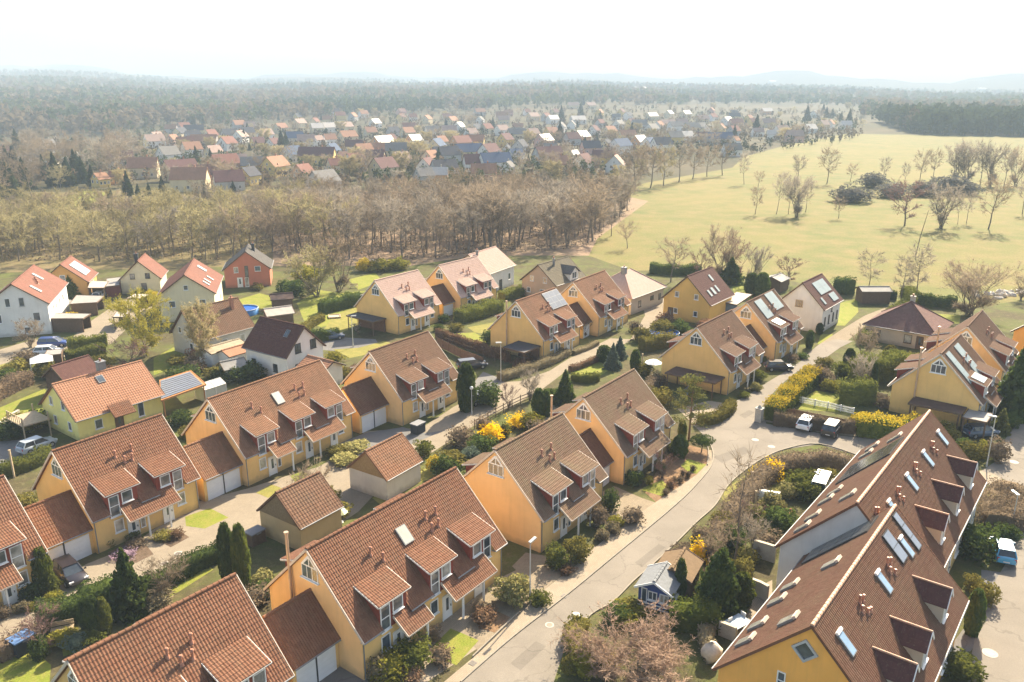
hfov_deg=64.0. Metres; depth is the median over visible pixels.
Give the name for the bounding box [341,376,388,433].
garage
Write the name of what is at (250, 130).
village house
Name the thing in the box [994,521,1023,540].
shrub
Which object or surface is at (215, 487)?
garage door
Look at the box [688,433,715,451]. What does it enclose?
clipped tree
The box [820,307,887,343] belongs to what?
footpath
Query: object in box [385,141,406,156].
village house
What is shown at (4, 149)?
village conifer
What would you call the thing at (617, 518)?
shrub
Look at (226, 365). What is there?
garden hut
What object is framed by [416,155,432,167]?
village house
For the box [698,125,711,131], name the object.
village house
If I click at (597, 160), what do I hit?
village tree
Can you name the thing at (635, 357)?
conifer
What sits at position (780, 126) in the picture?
village house
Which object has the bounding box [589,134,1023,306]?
meadow
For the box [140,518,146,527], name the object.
window
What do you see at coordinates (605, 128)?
village house
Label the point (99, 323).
lane
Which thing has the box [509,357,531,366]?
shrub
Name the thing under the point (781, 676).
window
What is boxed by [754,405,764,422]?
gate pillar
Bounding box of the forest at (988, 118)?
[871,101,1023,135]
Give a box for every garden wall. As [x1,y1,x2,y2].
[0,410,19,422]
[718,620,737,640]
[751,578,769,600]
[753,539,776,562]
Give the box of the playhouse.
[634,561,679,613]
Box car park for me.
[766,415,878,439]
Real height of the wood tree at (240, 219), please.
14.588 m
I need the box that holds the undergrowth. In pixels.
[0,207,633,262]
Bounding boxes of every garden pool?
[243,304,258,315]
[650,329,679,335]
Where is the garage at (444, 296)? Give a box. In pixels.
[431,283,454,315]
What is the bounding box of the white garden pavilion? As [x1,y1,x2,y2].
[811,469,835,493]
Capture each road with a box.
[463,339,876,681]
[968,424,1023,681]
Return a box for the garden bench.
[50,618,73,631]
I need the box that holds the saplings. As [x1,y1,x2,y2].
[0,194,619,260]
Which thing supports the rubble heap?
on the meadow
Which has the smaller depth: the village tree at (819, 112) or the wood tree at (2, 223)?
the wood tree at (2, 223)
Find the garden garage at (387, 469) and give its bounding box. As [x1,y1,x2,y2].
[346,432,423,500]
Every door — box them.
[1,585,18,607]
[48,545,63,562]
[64,533,91,560]
[114,416,124,427]
[127,520,140,532]
[162,505,174,523]
[206,475,224,500]
[224,468,240,492]
[237,277,242,286]
[268,455,277,475]
[296,659,316,681]
[305,439,313,458]
[317,645,336,680]
[330,433,337,445]
[362,412,373,432]
[374,407,385,426]
[393,628,403,647]
[410,318,414,329]
[419,401,425,417]
[424,316,428,325]
[437,397,443,409]
[442,594,451,621]
[444,304,452,315]
[474,584,481,597]
[499,279,501,289]
[554,341,557,353]
[560,515,566,537]
[566,340,569,348]
[580,511,586,522]
[583,324,589,337]
[603,465,609,486]
[607,318,610,331]
[638,452,643,471]
[668,307,672,318]
[736,372,740,388]
[781,343,785,357]
[915,336,923,348]
[947,556,951,572]
[971,507,975,523]
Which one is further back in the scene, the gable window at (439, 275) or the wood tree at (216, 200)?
the wood tree at (216, 200)
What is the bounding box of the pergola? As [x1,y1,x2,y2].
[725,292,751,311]
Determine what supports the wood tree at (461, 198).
on the wood floor at (581, 249)
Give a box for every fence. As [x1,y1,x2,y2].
[436,333,494,359]
[436,337,482,360]
[474,391,532,428]
[777,393,854,413]
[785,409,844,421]
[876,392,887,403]
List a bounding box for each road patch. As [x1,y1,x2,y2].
[511,641,545,669]
[635,544,664,566]
[714,447,750,462]
[740,410,753,417]
[792,436,817,441]
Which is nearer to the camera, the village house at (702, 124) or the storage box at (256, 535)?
the storage box at (256, 535)
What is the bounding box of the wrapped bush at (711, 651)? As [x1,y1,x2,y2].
[701,640,722,663]
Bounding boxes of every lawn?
[0,389,45,419]
[0,653,50,681]
[62,646,77,656]
[137,567,212,614]
[154,347,183,374]
[185,508,228,528]
[239,293,271,308]
[256,484,280,497]
[291,471,303,481]
[297,290,364,326]
[325,307,357,331]
[333,341,389,357]
[349,273,379,289]
[373,467,438,503]
[432,628,478,664]
[455,332,485,342]
[468,322,493,332]
[574,362,607,374]
[642,480,669,495]
[681,459,705,473]
[721,472,808,500]
[732,286,751,299]
[799,391,854,411]
[818,334,832,343]
[836,299,857,325]
[939,314,960,323]
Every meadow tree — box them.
[737,153,752,176]
[751,185,765,213]
[754,170,766,185]
[771,172,787,213]
[780,171,816,217]
[784,181,796,213]
[791,154,808,179]
[802,179,815,211]
[817,145,841,183]
[832,196,846,218]
[847,162,859,181]
[879,157,891,171]
[883,176,939,225]
[902,161,910,183]
[911,148,938,178]
[922,182,968,227]
[927,147,945,176]
[945,138,980,181]
[946,142,973,177]
[956,194,967,223]
[963,191,977,222]
[971,147,992,185]
[976,172,1018,228]
[977,137,1010,185]
[996,148,1019,186]
[1004,145,1023,185]
[1015,178,1023,213]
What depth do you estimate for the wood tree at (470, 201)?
220.49 m
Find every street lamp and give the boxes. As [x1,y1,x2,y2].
[470,386,472,414]
[495,342,501,380]
[528,536,536,601]
[986,414,996,466]
[1011,490,1019,514]
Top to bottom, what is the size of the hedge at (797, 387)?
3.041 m
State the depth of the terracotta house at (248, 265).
174.16 m
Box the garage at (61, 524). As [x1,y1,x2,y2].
[23,489,94,562]
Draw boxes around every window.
[4,298,10,307]
[17,569,30,588]
[18,298,24,306]
[32,312,40,320]
[49,396,53,405]
[51,458,63,479]
[53,414,58,424]
[60,401,64,411]
[67,421,72,431]
[67,671,75,681]
[94,418,104,429]
[114,517,125,533]
[137,403,145,417]
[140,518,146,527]
[141,283,146,289]
[145,273,149,278]
[169,301,175,307]
[177,491,186,506]
[183,285,188,290]
[204,404,216,423]
[239,334,244,340]
[244,266,248,276]
[245,277,248,286]
[254,266,260,271]
[259,456,267,470]
[273,364,277,372]
[277,458,281,466]
[295,343,301,353]
[295,440,302,453]
[300,556,319,585]
[310,338,316,348]
[365,356,376,372]
[371,284,378,295]
[381,632,391,653]
[413,401,418,412]
[430,597,439,615]
[435,269,443,279]
[486,456,503,478]
[510,305,520,318]
[553,516,559,532]
[568,286,577,297]
[575,403,590,421]
[633,454,637,467]
[641,587,647,603]
[647,590,656,602]
[658,594,668,605]
[673,589,678,599]
[689,332,701,346]
[733,373,736,383]
[739,306,751,319]
[776,670,785,681]
[791,639,817,662]
[795,299,802,307]
[903,334,911,343]
[929,359,946,375]
[940,658,947,675]
[953,540,959,558]
[962,331,972,345]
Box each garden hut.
[216,356,248,382]
[261,305,295,322]
[269,292,293,306]
[658,547,703,600]
[768,273,790,292]
[855,286,892,303]
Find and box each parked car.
[14,435,57,454]
[32,344,63,355]
[37,336,66,346]
[52,553,88,588]
[92,290,106,296]
[328,329,344,339]
[455,357,487,368]
[763,359,793,371]
[796,414,813,431]
[820,418,840,438]
[962,422,1000,438]
[989,536,1017,565]
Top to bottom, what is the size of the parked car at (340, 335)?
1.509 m
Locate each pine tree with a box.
[107,547,153,626]
[669,371,714,439]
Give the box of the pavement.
[444,450,711,681]
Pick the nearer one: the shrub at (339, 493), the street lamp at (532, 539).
the street lamp at (532, 539)
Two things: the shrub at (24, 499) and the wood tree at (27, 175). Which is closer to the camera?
the shrub at (24, 499)
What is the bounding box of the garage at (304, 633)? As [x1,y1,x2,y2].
[262,588,340,681]
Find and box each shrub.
[0,357,34,372]
[0,367,16,381]
[0,412,51,432]
[0,419,28,439]
[0,602,13,619]
[7,349,38,364]
[12,600,29,614]
[16,491,37,506]
[17,589,28,600]
[18,581,46,600]
[24,601,34,612]
[25,633,50,662]
[28,408,48,427]
[33,361,54,370]
[35,363,54,378]
[39,572,63,592]
[43,589,63,601]
[45,626,79,646]
[56,631,87,652]
[74,626,107,645]
[91,354,119,364]
[107,545,137,562]
[124,534,147,548]
[125,530,143,542]
[142,587,178,614]
[150,528,173,542]
[165,353,188,366]
[165,363,201,377]
[165,408,192,426]
[168,526,185,539]
[178,425,186,440]
[180,356,206,369]
[184,348,197,358]
[201,366,218,376]
[207,368,235,382]
[229,359,267,383]
[245,581,270,607]
[250,282,263,290]
[251,567,274,584]
[253,578,270,600]
[275,279,288,291]
[281,279,307,296]
[285,455,331,485]
[291,264,323,281]
[323,351,348,361]
[324,444,347,457]
[329,451,357,466]
[331,485,342,497]
[341,501,354,519]
[342,366,352,378]
[342,438,370,453]
[355,257,372,271]
[365,257,393,271]
[366,654,387,681]
[369,640,409,681]
[385,255,410,270]
[392,631,434,670]
[401,665,424,681]
[412,439,435,456]
[424,623,443,643]
[424,642,454,670]
[425,454,439,470]
[429,453,464,475]
[431,324,443,329]
[435,448,469,466]
[438,313,451,322]
[444,423,475,449]
[446,322,464,331]
[461,444,481,461]
[466,434,498,454]
[469,605,496,628]
[470,598,488,613]
[471,414,489,432]
[474,380,502,407]
[474,420,508,439]
[479,329,490,342]
[483,604,498,618]
[487,573,529,609]
[500,421,510,437]
[503,410,525,429]
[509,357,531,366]
[519,411,545,430]
[524,416,544,429]
[526,588,553,607]
[544,539,576,570]
[547,387,560,403]
[558,562,578,576]
[559,648,585,677]
[562,536,593,563]
[565,644,598,680]
[584,503,609,528]
[595,528,609,540]
[599,600,634,626]
[600,651,621,681]
[601,487,620,512]
[602,520,620,535]
[605,598,652,628]
[607,514,624,526]
[620,506,645,523]
[620,595,644,611]
[625,468,643,487]
[627,320,642,331]
[630,326,655,340]
[636,361,654,375]
[643,475,653,485]
[648,370,662,381]
[649,318,676,331]
[651,385,675,407]
[653,311,673,322]
[655,461,666,471]
[661,488,669,494]
[664,591,724,636]
[665,478,678,488]
[667,439,673,451]
[670,318,693,335]
[670,541,694,551]
[678,475,684,482]
[679,469,686,476]
[683,471,691,477]
[689,535,710,564]
[690,464,696,470]
[691,522,708,539]
[693,574,698,591]
[695,533,728,558]
[696,318,708,325]
[708,510,735,523]
[720,522,749,552]
[731,545,761,566]
[731,555,754,577]
[737,390,751,397]
[744,500,767,525]
[750,369,768,381]
[750,381,763,391]
[752,455,784,482]
[756,528,783,549]
[758,490,787,510]
[761,505,799,532]
[778,480,803,499]
[783,467,820,495]
[785,353,798,362]
[794,478,827,501]
[795,352,809,358]
[809,466,838,479]
[812,364,837,382]
[814,356,834,367]
[818,379,841,393]
[829,360,850,376]
[850,412,867,425]
[873,393,889,408]
[940,420,961,439]
[941,646,988,681]
[956,437,972,449]
[957,439,990,461]
[958,521,1000,567]
[962,572,983,589]
[969,578,1002,608]
[979,439,989,455]
[982,435,1012,463]
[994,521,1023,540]
[1007,412,1022,428]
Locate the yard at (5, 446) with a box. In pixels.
[0,439,55,462]
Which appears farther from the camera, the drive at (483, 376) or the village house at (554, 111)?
the village house at (554, 111)
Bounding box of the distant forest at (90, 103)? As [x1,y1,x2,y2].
[0,68,1023,135]
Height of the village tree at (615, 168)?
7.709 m
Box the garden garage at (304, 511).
[256,471,343,549]
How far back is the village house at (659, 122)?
854.72 m
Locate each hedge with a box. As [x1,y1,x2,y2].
[0,370,34,401]
[0,444,52,478]
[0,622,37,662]
[32,573,112,635]
[63,342,106,360]
[66,331,109,349]
[142,540,217,595]
[300,312,325,329]
[310,327,339,341]
[316,291,363,313]
[434,328,510,361]
[452,298,505,323]
[496,347,571,380]
[497,284,525,300]
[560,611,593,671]
[568,353,598,371]
[569,371,599,382]
[571,340,599,354]
[638,331,678,352]
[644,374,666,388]
[649,262,700,275]
[692,446,854,563]
[693,397,737,426]
[697,619,718,661]
[762,363,822,420]
[773,409,855,433]
[831,275,856,294]
[835,373,878,406]
[846,347,913,382]
[853,410,921,439]
[855,285,919,344]
[890,290,897,299]
[917,292,957,308]
[975,475,1023,531]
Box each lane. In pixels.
[0,298,663,639]
[0,339,67,364]
[68,298,151,350]
[323,338,377,350]
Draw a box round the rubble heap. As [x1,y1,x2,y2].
[974,289,1023,298]
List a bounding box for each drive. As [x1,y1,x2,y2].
[319,667,367,681]
[341,427,440,455]
[401,596,476,681]
[461,570,534,649]
[475,372,503,387]
[512,546,595,591]
[602,486,654,524]
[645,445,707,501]
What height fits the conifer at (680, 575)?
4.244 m
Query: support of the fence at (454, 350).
on the ground at (1004, 318)
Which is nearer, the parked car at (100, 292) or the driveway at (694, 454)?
the driveway at (694, 454)
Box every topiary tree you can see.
[670,434,688,458]
[677,419,686,436]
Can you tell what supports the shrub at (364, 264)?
on the ground at (1004, 318)
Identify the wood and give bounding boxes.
[0,164,645,239]
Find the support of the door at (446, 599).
in the terraced house at (368, 577)
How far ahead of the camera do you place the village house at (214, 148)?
496.07 m
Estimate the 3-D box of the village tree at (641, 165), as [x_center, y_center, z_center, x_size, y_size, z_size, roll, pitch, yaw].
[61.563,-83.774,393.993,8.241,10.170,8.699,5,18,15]
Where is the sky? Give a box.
[0,0,1023,82]
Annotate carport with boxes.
[51,313,91,331]
[69,295,104,315]
[88,280,108,298]
[112,310,130,328]
[126,293,152,309]
[159,370,205,417]
[346,312,385,335]
[503,341,540,362]
[665,366,724,399]
[908,396,966,428]
[961,409,992,438]
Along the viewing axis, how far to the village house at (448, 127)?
747.59 m
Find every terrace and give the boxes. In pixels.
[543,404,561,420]
[678,401,721,422]
[737,580,771,635]
[939,629,974,681]
[980,471,1001,484]
[981,570,999,583]
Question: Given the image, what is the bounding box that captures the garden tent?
[30,354,52,370]
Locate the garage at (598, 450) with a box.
[579,428,613,486]
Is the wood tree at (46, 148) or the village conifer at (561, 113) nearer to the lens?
the wood tree at (46, 148)
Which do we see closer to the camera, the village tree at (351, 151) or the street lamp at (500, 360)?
the street lamp at (500, 360)
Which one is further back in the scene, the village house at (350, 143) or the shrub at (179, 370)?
the village house at (350, 143)
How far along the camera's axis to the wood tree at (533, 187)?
256.37 m
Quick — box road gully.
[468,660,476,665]
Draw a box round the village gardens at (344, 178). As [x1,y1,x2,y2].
[0,104,863,191]
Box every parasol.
[341,508,347,523]
[645,359,661,374]
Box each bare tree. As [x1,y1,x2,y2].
[1,600,61,651]
[11,317,43,347]
[94,334,148,364]
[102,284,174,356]
[133,553,191,596]
[178,296,221,356]
[282,241,344,297]
[308,226,368,291]
[349,322,360,333]
[501,382,520,407]
[519,366,544,400]
[548,618,668,681]
[571,599,697,681]
[580,317,592,335]
[617,610,696,674]
[650,235,695,281]
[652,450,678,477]
[685,250,716,270]
[699,530,727,562]
[701,222,742,274]
[713,442,770,559]
[721,235,756,272]
[740,513,772,553]
[741,500,764,524]
[743,244,773,274]
[776,253,809,284]
[847,353,878,379]
[850,324,882,354]
[855,249,888,284]
[892,252,924,299]
[899,237,935,290]
[935,257,1023,315]
[1012,275,1023,299]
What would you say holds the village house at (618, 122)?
on the ground at (1004, 318)
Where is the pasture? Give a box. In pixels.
[62,191,104,205]
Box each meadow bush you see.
[826,184,877,201]
[853,171,890,187]
[869,181,913,197]
[906,180,943,196]
[929,173,977,193]
[959,180,985,194]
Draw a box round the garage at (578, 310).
[569,302,591,338]
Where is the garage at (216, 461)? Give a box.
[183,431,242,501]
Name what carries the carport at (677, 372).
on the ground at (1004, 318)
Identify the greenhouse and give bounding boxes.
[195,377,226,400]
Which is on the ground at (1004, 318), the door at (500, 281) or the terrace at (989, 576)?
the terrace at (989, 576)
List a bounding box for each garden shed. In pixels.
[44,349,63,363]
[105,277,121,297]
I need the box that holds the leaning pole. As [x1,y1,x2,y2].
[916,210,928,253]
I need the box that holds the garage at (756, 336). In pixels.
[745,324,766,362]
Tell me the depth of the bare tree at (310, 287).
163.94 m
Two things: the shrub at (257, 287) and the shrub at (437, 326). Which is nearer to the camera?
the shrub at (437, 326)
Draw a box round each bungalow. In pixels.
[611,265,666,314]
[862,294,953,349]
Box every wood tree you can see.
[0,137,19,152]
[0,145,33,170]
[0,150,11,168]
[0,161,11,187]
[0,198,33,245]
[0,200,33,249]
[0,208,17,238]
[0,208,17,246]
[0,209,34,260]
[0,220,9,255]
[1,209,41,253]
[4,201,27,243]
[6,156,40,196]
[11,131,42,155]
[13,150,38,172]
[14,204,50,249]
[17,127,38,147]
[17,138,54,164]
[17,212,48,252]
[21,197,48,241]
[22,205,51,248]
[23,187,72,240]
[28,127,51,146]
[29,205,76,259]
[31,136,55,151]
[33,197,74,249]
[35,145,52,158]
[41,140,76,166]
[43,198,80,239]
[43,208,64,246]
[47,193,87,237]
[50,195,82,224]
[51,128,88,155]
[53,205,83,246]
[54,219,77,251]
[57,139,75,158]
[59,141,78,162]
[67,205,121,261]
[70,209,98,240]
[77,136,113,167]
[79,217,113,250]
[83,212,102,236]
[85,187,135,240]
[85,210,112,244]
[87,139,121,169]
[98,141,129,185]
[99,127,134,147]
[100,206,124,243]
[102,127,121,142]
[103,135,134,167]
[103,208,140,251]
[104,217,136,257]
[107,136,137,165]
[107,196,149,244]
[111,191,148,241]
[112,129,132,146]
[117,194,149,235]
[119,210,142,243]
[127,209,166,254]
[129,218,165,256]
[130,198,156,230]
[132,194,165,233]
[136,212,161,240]
[139,221,165,257]
[141,207,173,247]
[143,213,172,251]
[148,191,182,242]
[149,185,186,215]
[153,206,188,254]
[157,208,180,243]
[167,202,200,249]
[171,200,207,243]
[174,204,206,257]
[176,190,221,246]
[177,194,204,226]
[189,197,233,253]
[191,219,218,259]
[198,215,227,257]
[203,201,255,255]
[205,184,234,210]
[207,193,233,237]
[217,199,255,248]
[217,202,247,241]
[217,208,237,243]
[226,208,252,245]
[228,187,247,206]
[228,198,249,210]
[230,194,262,221]
[235,208,260,244]
[240,192,258,229]
[241,210,268,247]
[248,188,270,214]
[250,197,273,237]
[251,202,288,244]
[252,191,287,241]
[252,213,286,251]
[253,186,284,227]
[259,190,283,227]
[261,189,299,232]
[269,193,303,240]
[272,191,317,248]
[272,204,311,251]
[284,185,304,226]
[285,185,310,226]
[290,192,324,244]
[292,185,321,241]
[292,185,329,218]
[297,208,320,245]
[298,190,329,238]
[301,194,344,253]
[303,189,340,233]
[311,192,354,238]
[313,186,354,240]
[316,183,344,231]
[320,189,341,226]
[321,200,368,258]
[328,210,353,252]
[330,192,359,238]
[336,194,361,243]
[336,203,359,246]
[337,182,364,216]
[338,195,365,245]
[345,209,381,252]
[352,196,391,253]
[357,187,394,233]
[363,206,380,241]
[367,180,390,198]
[367,195,406,252]
[368,201,389,237]
[368,205,392,246]
[373,192,396,233]
[376,201,422,258]
[376,205,406,243]
[380,180,424,231]
[382,175,420,200]
[389,201,419,243]
[393,193,440,238]
[396,205,422,243]
[401,180,430,232]
[408,217,436,256]
[409,185,445,247]
[411,193,447,238]
[414,194,440,251]
[421,200,450,257]
[422,182,456,197]
[423,175,459,200]
[425,201,453,248]
[431,189,462,234]
[432,206,466,249]
[433,184,462,222]
[435,189,459,229]
[437,205,470,250]
[438,197,465,240]
[446,178,511,245]
[446,183,477,218]
[447,188,473,237]
[453,200,483,243]
[455,205,489,253]
[462,195,484,241]
[464,182,512,247]
[466,181,491,233]
[467,189,515,246]
[475,174,508,190]
[477,203,520,246]
[482,192,513,245]
[485,189,509,243]
[492,184,527,241]
[499,187,540,246]
[500,180,523,196]
[502,194,531,248]
[505,176,528,197]
[508,186,542,239]
[509,171,543,204]
[509,198,536,244]
[515,188,545,234]
[516,182,546,222]
[517,184,546,224]
[527,179,557,207]
[529,196,562,242]
[530,188,553,231]
[531,190,572,248]
[532,176,565,227]
[535,191,563,236]
[541,181,589,241]
[548,179,570,223]
[548,197,585,247]
[550,181,580,225]
[554,187,587,236]
[557,189,581,227]
[558,200,584,244]
[561,173,601,191]
[564,189,591,234]
[565,182,615,242]
[570,180,621,240]
[579,191,601,216]
[581,187,610,227]
[582,177,608,208]
[583,196,606,232]
[584,186,613,230]
[601,173,625,221]
[601,191,621,226]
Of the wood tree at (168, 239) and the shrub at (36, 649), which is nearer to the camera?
the shrub at (36, 649)
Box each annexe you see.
[199,338,244,367]
[217,343,246,360]
[295,354,345,384]
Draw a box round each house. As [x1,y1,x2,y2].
[0,264,69,337]
[0,474,48,612]
[5,358,165,440]
[28,149,57,166]
[31,413,200,553]
[41,354,95,388]
[51,255,98,294]
[51,572,294,681]
[90,170,110,187]
[106,149,133,169]
[108,167,123,184]
[118,252,168,293]
[126,155,160,178]
[142,133,165,148]
[154,144,180,163]
[157,258,223,322]
[160,156,197,181]
[164,123,177,132]
[166,133,177,144]
[168,164,210,191]
[169,295,254,354]
[171,126,186,136]
[177,122,189,127]
[177,135,193,140]
[180,140,203,157]
[181,359,355,485]
[183,123,203,133]
[184,129,200,135]
[189,162,217,184]
[190,133,218,146]
[203,128,218,135]
[203,143,222,158]
[210,151,240,169]
[212,167,245,191]
[216,135,238,150]
[220,127,237,135]
[221,242,273,287]
[231,119,243,128]
[232,129,248,142]
[237,152,246,158]
[238,126,255,136]
[240,154,263,167]
[241,164,261,185]
[241,316,326,375]
[243,121,255,127]
[249,135,264,148]
[256,127,274,137]
[259,153,290,177]
[263,466,507,679]
[266,136,277,148]
[273,122,288,132]
[280,144,299,162]
[285,130,303,143]
[289,161,314,178]
[292,118,306,127]
[293,113,302,118]
[297,133,314,146]
[297,145,336,164]
[305,167,341,187]
[309,117,319,122]
[309,123,323,132]
[315,134,324,145]
[322,116,332,121]
[322,121,335,132]
[323,132,336,144]
[325,156,343,173]
[326,141,341,152]
[334,111,345,119]
[335,149,347,157]
[337,121,353,131]
[337,129,357,142]
[340,330,457,425]
[345,138,363,150]
[345,150,366,164]
[347,112,357,120]
[353,269,441,334]
[354,141,373,150]
[358,110,368,117]
[363,125,377,136]
[364,148,385,164]
[368,155,399,178]
[369,118,381,127]
[370,134,393,142]
[371,141,385,151]
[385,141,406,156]
[386,125,399,135]
[386,132,396,140]
[393,149,411,166]
[396,107,406,115]
[396,112,404,120]
[399,126,415,137]
[401,121,416,128]
[405,133,423,143]
[408,112,417,120]
[409,139,430,152]
[412,165,435,182]
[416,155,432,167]
[420,148,436,159]
[421,114,432,123]
[424,126,439,136]
[424,256,498,311]
[429,136,446,146]
[429,157,459,174]
[432,144,461,162]
[432,164,448,181]
[435,134,448,145]
[441,113,451,120]
[441,125,456,134]
[446,115,458,124]
[448,134,471,145]
[454,121,465,130]
[455,141,481,160]
[462,152,480,172]
[462,246,515,290]
[462,412,608,552]
[463,127,478,134]
[466,133,484,143]
[469,122,480,133]
[471,161,496,181]
[473,108,485,115]
[475,116,484,124]
[477,141,500,153]
[479,150,512,170]
[481,122,493,133]
[487,287,582,357]
[494,123,508,135]
[496,111,506,118]
[496,132,514,146]
[497,115,509,124]
[502,143,511,151]
[502,159,515,173]
[504,109,512,115]
[507,127,525,139]
[508,146,523,162]
[511,138,528,151]
[512,122,523,127]
[520,256,585,295]
[523,108,530,114]
[526,112,539,120]
[527,127,540,135]
[531,144,563,163]
[534,132,553,147]
[541,112,549,120]
[543,126,557,138]
[543,141,557,145]
[546,115,559,123]
[548,153,568,172]
[550,108,559,114]
[550,368,675,484]
[556,121,566,131]
[560,270,630,335]
[562,131,581,145]
[566,101,578,108]
[567,119,575,128]
[567,148,579,158]
[569,115,586,123]
[573,151,593,170]
[576,129,590,140]
[579,139,601,154]
[584,102,596,108]
[588,124,600,134]
[592,148,612,164]
[595,108,603,114]
[595,118,604,126]
[601,125,617,136]
[601,137,610,149]
[605,152,625,172]
[609,137,632,153]
[612,113,620,120]
[612,119,625,128]
[617,108,625,115]
[617,128,636,138]
[622,112,632,119]
[630,118,647,128]
[630,133,645,148]
[640,136,652,146]
[644,122,659,133]
[645,112,658,120]
[650,135,673,151]
[655,120,664,129]
[658,309,764,394]
[660,118,674,125]
[661,266,734,323]
[664,109,673,117]
[666,120,683,130]
[666,129,683,143]
[675,118,688,123]
[680,109,691,117]
[682,130,694,140]
[684,122,700,132]
[695,115,709,123]
[696,130,708,141]
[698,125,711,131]
[699,121,706,127]
[703,131,733,145]
[707,107,714,113]
[708,112,717,120]
[711,504,969,681]
[716,122,725,131]
[720,116,730,125]
[720,141,742,156]
[726,124,740,135]
[727,112,740,117]
[727,117,743,126]
[730,135,740,142]
[732,289,803,358]
[744,114,753,121]
[747,118,755,125]
[750,126,764,136]
[759,108,772,114]
[760,117,776,127]
[766,129,779,139]
[773,124,788,133]
[774,410,987,587]
[782,273,843,332]
[784,129,804,142]
[804,123,817,132]
[810,110,818,117]
[816,119,830,129]
[829,118,835,127]
[838,119,852,128]
[887,333,1003,425]
[922,309,1018,387]
[1010,325,1023,355]
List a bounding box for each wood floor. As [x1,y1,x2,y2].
[0,190,284,272]
[273,191,647,265]
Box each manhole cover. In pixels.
[545,622,553,627]
[982,648,997,657]
[1009,460,1018,463]
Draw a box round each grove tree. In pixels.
[599,204,619,235]
[615,220,640,248]
[617,191,633,210]
[621,145,648,188]
[625,175,638,200]
[637,140,672,187]
[649,142,679,185]
[669,143,692,181]
[684,143,706,178]
[696,143,720,176]
[711,140,738,174]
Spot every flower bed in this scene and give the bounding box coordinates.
[108,544,152,562]
[157,531,188,546]
[472,611,509,632]
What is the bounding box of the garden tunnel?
[757,489,779,498]
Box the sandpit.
[328,314,340,318]
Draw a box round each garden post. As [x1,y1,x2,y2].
[8,449,15,477]
[754,490,757,506]
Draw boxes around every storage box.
[5,629,36,658]
[245,524,265,546]
[409,419,425,434]
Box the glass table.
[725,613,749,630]
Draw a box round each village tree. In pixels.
[10,157,48,183]
[43,151,62,166]
[44,163,70,188]
[47,169,62,187]
[78,152,90,164]
[110,168,132,185]
[130,145,145,156]
[139,139,149,148]
[140,150,153,156]
[151,163,167,177]
[160,137,170,145]
[176,139,189,148]
[176,144,185,154]
[197,155,226,164]
[200,158,236,171]
[203,136,216,145]
[210,123,224,132]
[213,161,229,169]
[229,141,242,152]
[234,144,246,153]
[245,154,274,171]
[256,128,271,140]
[256,142,271,155]
[270,145,283,154]
[270,165,280,176]
[276,144,298,159]
[282,164,299,177]
[292,141,304,146]
[300,154,316,166]
[319,153,332,165]
[335,121,345,130]
[336,154,362,177]
[340,151,373,178]
[347,146,365,153]
[349,147,380,169]
[360,114,369,123]
[388,150,408,171]
[390,138,407,142]
[402,154,420,176]
[409,139,429,159]
[414,125,421,133]
[418,130,433,140]
[444,130,459,140]
[466,114,474,123]
[514,149,526,168]
[514,157,530,172]
[522,131,537,144]
[533,168,547,179]
[534,149,561,166]
[539,160,563,180]
[548,129,562,142]
[554,144,570,152]
[563,147,573,155]
[566,154,584,167]
[586,156,599,166]
[590,154,603,172]
[600,147,621,159]
[602,130,618,140]
[611,143,625,154]
[612,164,628,174]
[624,132,637,139]
[631,154,657,172]
[634,123,642,133]
[634,158,648,173]
[645,128,656,136]
[655,129,669,136]
[681,135,697,145]
[695,132,712,146]
[706,132,718,144]
[727,135,736,142]
[737,122,750,133]
[776,127,791,140]
[791,124,806,129]
[814,109,824,117]
[821,125,830,136]
[845,102,851,107]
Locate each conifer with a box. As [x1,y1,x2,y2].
[0,145,14,176]
[0,160,6,196]
[1,164,22,198]
[9,146,16,172]
[10,128,23,149]
[16,157,37,190]
[30,546,54,592]
[38,154,47,180]
[44,152,63,186]
[60,156,77,186]
[65,275,80,298]
[69,149,77,172]
[76,156,87,183]
[76,596,85,631]
[82,594,101,633]
[86,164,92,186]
[96,596,112,634]
[121,170,134,195]
[134,184,142,198]
[146,182,150,194]
[158,176,166,191]
[193,145,200,161]
[215,522,232,578]
[229,522,251,589]
[230,181,235,191]
[276,129,285,147]
[284,132,288,145]
[455,361,476,412]
[530,387,545,418]
[543,389,550,416]
[553,369,576,407]
[554,121,563,142]
[558,104,565,121]
[577,103,583,115]
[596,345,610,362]
[602,342,622,371]
[616,336,627,360]
[629,349,640,372]
[674,556,687,600]
[690,548,747,620]
[720,257,745,285]
[730,571,756,607]
[732,124,737,135]
[743,272,756,295]
[750,114,760,133]
[754,272,771,296]
[802,105,811,120]
[805,330,814,348]
[815,323,823,334]
[823,106,828,117]
[843,348,855,365]
[845,109,853,122]
[870,361,878,384]
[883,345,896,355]
[963,587,986,637]
[988,348,1023,423]
[990,408,1012,436]
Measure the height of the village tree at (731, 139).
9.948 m
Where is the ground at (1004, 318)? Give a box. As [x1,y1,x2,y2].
[0,64,1023,681]
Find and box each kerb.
[460,444,713,681]
[472,611,518,656]
[586,443,855,617]
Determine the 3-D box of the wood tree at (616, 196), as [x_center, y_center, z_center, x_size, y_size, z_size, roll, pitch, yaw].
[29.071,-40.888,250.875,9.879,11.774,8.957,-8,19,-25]

